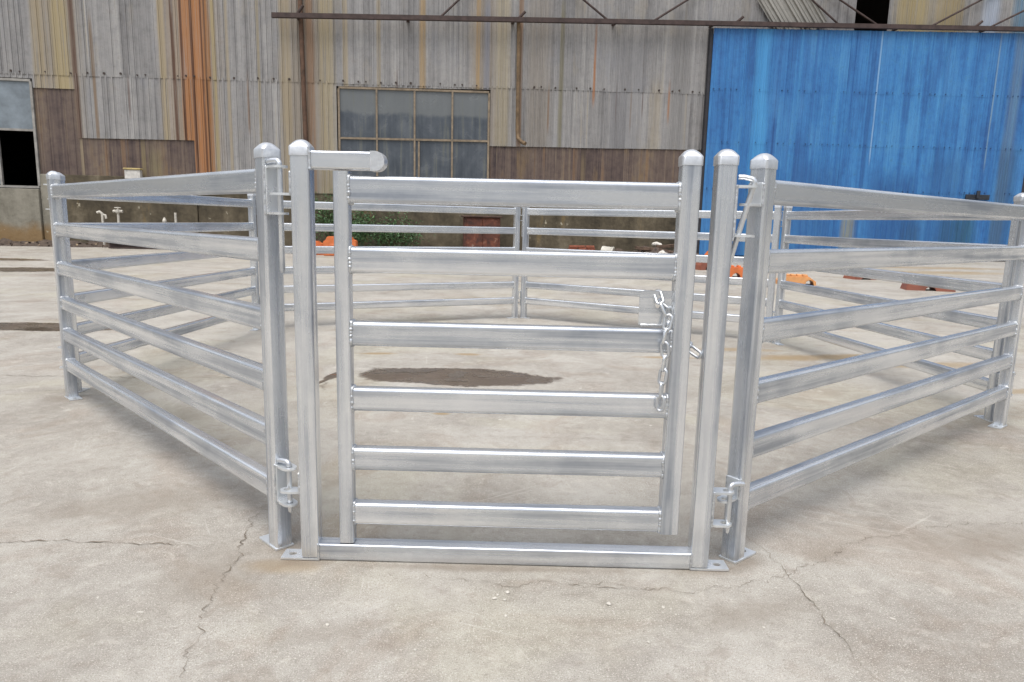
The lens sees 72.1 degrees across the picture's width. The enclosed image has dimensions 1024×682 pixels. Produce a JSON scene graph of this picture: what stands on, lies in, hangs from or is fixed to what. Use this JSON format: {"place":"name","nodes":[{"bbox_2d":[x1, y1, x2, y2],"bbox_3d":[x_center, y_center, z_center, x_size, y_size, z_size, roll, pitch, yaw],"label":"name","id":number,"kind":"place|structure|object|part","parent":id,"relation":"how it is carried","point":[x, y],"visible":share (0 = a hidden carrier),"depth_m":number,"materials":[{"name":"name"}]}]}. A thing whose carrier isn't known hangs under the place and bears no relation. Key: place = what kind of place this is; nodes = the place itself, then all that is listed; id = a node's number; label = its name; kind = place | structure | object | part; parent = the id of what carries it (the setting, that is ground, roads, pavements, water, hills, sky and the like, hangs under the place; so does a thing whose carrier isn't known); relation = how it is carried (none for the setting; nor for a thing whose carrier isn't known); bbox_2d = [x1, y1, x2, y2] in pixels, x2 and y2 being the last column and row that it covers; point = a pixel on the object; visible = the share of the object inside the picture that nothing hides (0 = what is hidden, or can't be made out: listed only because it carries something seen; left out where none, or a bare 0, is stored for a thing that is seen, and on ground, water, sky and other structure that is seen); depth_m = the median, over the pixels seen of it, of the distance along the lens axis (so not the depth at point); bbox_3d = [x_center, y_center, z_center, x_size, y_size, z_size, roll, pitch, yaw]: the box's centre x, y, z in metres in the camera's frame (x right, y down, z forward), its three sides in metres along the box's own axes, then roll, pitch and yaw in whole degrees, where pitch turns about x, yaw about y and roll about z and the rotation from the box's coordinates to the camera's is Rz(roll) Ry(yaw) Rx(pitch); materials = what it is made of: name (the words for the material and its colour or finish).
{"place":"outdoors","nodes":[
{"label":"outdoors","id":0,"kind":"place"},
{"bbox_2d":[0,246,1023,681],"bbox_3d":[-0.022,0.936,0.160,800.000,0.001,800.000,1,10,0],"label":"ground","id":1,"kind":"structure","parent":0,"point":[106,482],"depth_m":2.19,"materials":[{"name":"concrete"}]},
{"bbox_2d":[96,210,106,244],"bbox_3d":[-11.008,-3.018,18.919,0.257,0.975,0.079,-2,10,-17],"label":"standpipe","id":2,"kind":"object","parent":1,"relation":"on","point":[102,217],"visible":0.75,"depth_m":18.85,"materials":[{"name":"white metal"}]},
{"bbox_2d":[113,207,122,222],"bbox_3d":[-10.602,-3.066,18.973,0.240,1.071,0.172,0,10,-8],"label":"standpipe","id":3,"kind":"object","parent":1,"relation":"on","point":[117,211],"visible":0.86,"depth_m":18.88,"materials":[{"name":"white metal"}]},
{"bbox_2d":[108,243,154,248],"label":"steel beam","id":4,"kind":"structure","parent":1,"relation":"on","point":[112,245],"depth_m":18.36,"materials":[{"name":"grey metal"}]},
{"bbox_2d":[43,172,259,392],"bbox_3d":[-2.221,-0.474,4.729,0.056,1.138,2.395,2,10,4],"label":"yard panel","id":5,"kind":"object","parent":1,"relation":"on","point":[105,294],"visible":0.42,"depth_m":4.52,"materials":[{"name":"metal"}]},
{"bbox_2d":[46,142,297,550],"bbox_3d":[-1.461,-0.118,2.748,0.056,1.138,2.439,-8,14,-44],"label":"yard panel","id":6,"kind":"object","parent":1,"relation":"on","point":[266,317],"visible":0.98,"depth_m":2.27,"materials":[{"name":"metal"}]},
{"bbox_2d":[266,158,284,272],"bbox_3d":[-0.624,-0.331,1.859,0.051,0.298,0.014,7,11,30],"label":"drop pin","id":7,"kind":"object","parent":6,"relation":"attached to","point":[277,161],"visible":1,"depth_m":1.84,"materials":[{"name":"metal"}]},
{"bbox_2d":[276,458,292,511],"bbox_3d":[-0.640,0.405,1.984,0.051,0.154,0.014,7,11,30],"label":"drop pin","id":8,"kind":"object","parent":6,"relation":"attached to","point":[287,462],"visible":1,"depth_m":1.97,"materials":[{"name":"metal"}]},
{"bbox_2d":[316,241,322,254],"bbox_3d":[-4.926,-2.333,17.616,0.420,0.340,0.405,0,10,-6],"label":"barrier","id":9,"kind":"object","parent":1,"relation":"on","point":[319,243],"visible":0.21,"depth_m":17.45,"materials":[{"name":"orange plastic"}]},
{"bbox_2d":[323,236,357,255],"bbox_3d":[-4.246,-2.348,17.407,0.800,0.470,0.405,0,10,-6],"label":"barrier","id":10,"kind":"object","parent":1,"relation":"on","point":[329,241],"visible":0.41,"depth_m":17.20,"materials":[{"name":"orange plastic"}]},
{"bbox_2d":[0,238,698,254],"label":"dirt litter","id":11,"kind":"object","parent":1,"relation":"on","point":[41,243],"visible":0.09,"depth_m":18.83,"materials":[{"name":"brown soil"}]},
{"bbox_2d":[315,189,391,245],"bbox_3d":[-4.585,-3.495,19.430,2.520,2.053,1.462,0,10,-8],"label":"bush","id":12,"kind":"object","parent":1,"relation":"on","point":[359,235],"visible":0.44,"depth_m":19.24,"materials":[{"name":"green plant"}]},
{"bbox_2d":[256,201,522,318],"bbox_3d":[-1.027,-0.730,6.384,2.527,1.138,0.056,-3,11,-25],"label":"yard panel","id":13,"kind":"object","parent":1,"relation":"on","point":[514,230],"visible":0.49,"depth_m":6.45,"materials":[{"name":"metal"}]},
{"bbox_2d":[361,212,434,246],"bbox_3d":[-3.263,-3.092,19.614,2.244,1.258,1.439,0,10,-8],"label":"bush","id":14,"kind":"object","parent":1,"relation":"on","point":[390,237],"visible":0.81,"depth_m":19.51,"materials":[{"name":"green plant"}]},
{"bbox_2d":[461,215,501,246],"bbox_3d":[-0.875,-2.997,19.878,1.100,1.070,0.690,0,10,-8],"label":"table","id":15,"kind":"object","parent":1,"relation":"on","point":[480,240],"visible":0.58,"depth_m":19.57,"materials":[{"name":"brown wood"}]},
{"bbox_3d":[-0.822,-2.953,19.570,0.880,0.850,0.054,0,10,-8],"label":"door","id":16,"kind":"part","parent":15,"relation":"part of","materials":[{"name":"brown wood"}]},
{"bbox_2d":[0,281,1022,681],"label":"ground crack","id":17,"kind":"object","parent":1,"relation":"on","point":[430,577],"visible":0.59,"depth_m":2.03,"materials":[{"name":"grey concrete"}]},
{"bbox_2d":[0,0,1023,254],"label":"warehouse","id":18,"kind":"structure","parent":1,"relation":"on","point":[916,96],"depth_m":20.18,"materials":[{"name":"metal"}]},
{"bbox_2d":[0,78,40,187],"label":"window","id":19,"kind":"structure","parent":18,"relation":"in","point":[17,103],"depth_m":18.46,"materials":[{"name":"glass"}]},
{"bbox_2d":[123,168,142,178],"bbox_3d":[-10.207,-4.512,18.950,0.440,0.285,0.200,0,10,-8],"label":"meter box","id":20,"kind":"object","parent":18,"relation":"attached to","point":[133,172],"visible":0.84,"depth_m":18.88,"materials":[{"name":"white paint"}]},
{"bbox_2d":[337,86,489,178],"bbox_3d":[-2.751,-5.712,19.939,4.235,2.810,0.080,0,10,-8],"label":"window","id":21,"kind":"structure","parent":18,"relation":"in","point":[437,133],"depth_m":19.92,"materials":[{"name":"grey glass"}]},
{"bbox_2d":[696,28,1023,254],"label":"sliding door","id":22,"kind":"structure","parent":18,"relation":"in","point":[940,114],"depth_m":21.44,"materials":[{"name":"blue metal"}]},
{"bbox_2d":[270,139,758,570],"bbox_3d":[-0.007,0.060,1.894,1.261,1.142,0.057,1,10,0],"label":"gateway","id":23,"kind":"object","parent":1,"relation":"on","point":[306,159],"visible":1,"depth_m":1.91,"materials":[{"name":"metal"}]},
{"bbox_2d":[333,149,703,542],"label":"farm gate","id":24,"kind":"structure","parent":23,"relation":"attached to","point":[681,197],"depth_m":1.87,"materials":[{"name":"silver metal"}]},
{"bbox_2d":[654,289,701,411],"bbox_3d":[0.434,0.022,1.898,0.142,0.325,0.083,-4,11,-29],"label":"gate chain","id":25,"kind":"object","parent":24,"relation":"hanging from","point":[666,329],"visible":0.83,"depth_m":1.85,"materials":[{"name":"metal"}]},
{"bbox_2d":[730,174,756,267],"bbox_3d":[0.576,-0.295,1.835,0.051,0.275,0.014,17,13,12],"label":"drop pin","id":26,"kind":"object","parent":23,"relation":"attached to","point":[752,179],"visible":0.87,"depth_m":1.81,"materials":[{"name":"metal"}]},
{"bbox_2d":[601,246,614,250],"bbox_3d":[2.721,-2.527,20.084,0.382,0.365,0.356,5,10,20],"label":"bucket","id":27,"kind":"object","parent":1,"relation":"on","point":[605,248],"visible":0.5,"depth_m":19.97,"materials":[{"name":"white plastic"}]},
{"bbox_2d":[518,205,781,342],"bbox_3d":[1.135,-0.673,6.342,2.490,1.138,0.058,7,11,29],"label":"yard panel","id":28,"kind":"object","parent":1,"relation":"on","point":[525,300],"visible":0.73,"depth_m":6.44,"materials":[{"name":"metal"}]},
{"bbox_2d":[636,246,673,253],"bbox_3d":[4.260,-2.597,20.418,2.300,0.327,0.800,0,10,-8],"label":"rubble heap","id":29,"kind":"object","parent":1,"relation":"on","point":[655,250],"visible":0.2,"depth_m":20.22,"materials":[{"name":"grey stone"}]},
{"bbox_2d":[635,246,669,250],"bbox_3d":[4.077,-2.635,20.282,1.100,0.116,0.135,5,9,-13],"label":"plank","id":30,"kind":"object","parent":29,"relation":"on","point":[644,248],"visible":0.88,"depth_m":20.18,"materials":[{"name":"brown wood"}]},
{"bbox_2d":[656,244,673,248],"bbox_3d":[4.505,-2.760,20.474,0.700,0.111,0.076,-7,12,-21],"label":"plank","id":31,"kind":"object","parent":29,"relation":"on","point":[665,246],"visible":0.77,"depth_m":20.42,"materials":[{"name":"brown wood"}]},
{"bbox_2d":[695,262,706,269],"bbox_3d":[4.159,-1.654,15.223,0.400,0.220,0.300,-2,10,-20],"label":"plastic block","id":32,"kind":"object","parent":1,"relation":"on","point":[700,266],"depth_m":15.07,"materials":[{"name":"plastic"}]},
{"bbox_2d":[730,265,742,277],"bbox_3d":[4.201,-1.316,13.251,0.420,0.220,0.300,2,10,5],"label":"plastic block","id":33,"kind":"object","parent":1,"relation":"on","point":[738,270],"depth_m":13.11,"materials":[{"name":"orange plastic"}]},
{"bbox_2d":[776,273,815,285],"bbox_3d":[4.805,-1.050,11.925,0.620,0.170,0.340,3,10,12],"label":"plastic block","id":34,"kind":"object","parent":1,"relation":"on","point":[801,278],"depth_m":11.77,"materials":[{"name":"orange plastic"}]},
{"bbox_2d":[843,275,874,279],"bbox_3d":[6.680,-1.222,13.511,0.450,0.060,0.400,0,10,-8],"label":"plastic block","id":35,"kind":"object","parent":1,"relation":"on","point":[852,277],"depth_m":13.40,"materials":[{"name":"plastic"}]},
{"bbox_2d":[717,153,1023,563],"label":"yard panel","id":36,"kind":"object","parent":1,"relation":"on","point":[756,330],"visible":0.98,"depth_m":2.25,"materials":[{"name":"metal"}]},
{"bbox_2d":[724,481,744,532],"bbox_3d":[0.619,0.462,1.959,0.051,0.148,0.014,-2,10,-20],"label":"drop pin","id":37,"kind":"object","parent":36,"relation":"attached to","point":[731,485],"visible":1,"depth_m":1.95,"materials":[{"name":"metal"}]},
{"bbox_2d":[771,193,1023,421],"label":"yard panel","id":38,"kind":"object","parent":1,"relation":"on","point":[958,317],"visible":0.59,"depth_m":4.28,"materials":[{"name":"metal"}]},
{"bbox_2d":[900,283,955,291],"bbox_3d":[6.702,-0.871,11.339,0.720,0.100,0.340,4,10,14],"label":"plastic block","id":39,"kind":"object","parent":1,"relation":"on","point":[904,286],"depth_m":11.23,"materials":[{"name":"plastic"}]}
]}

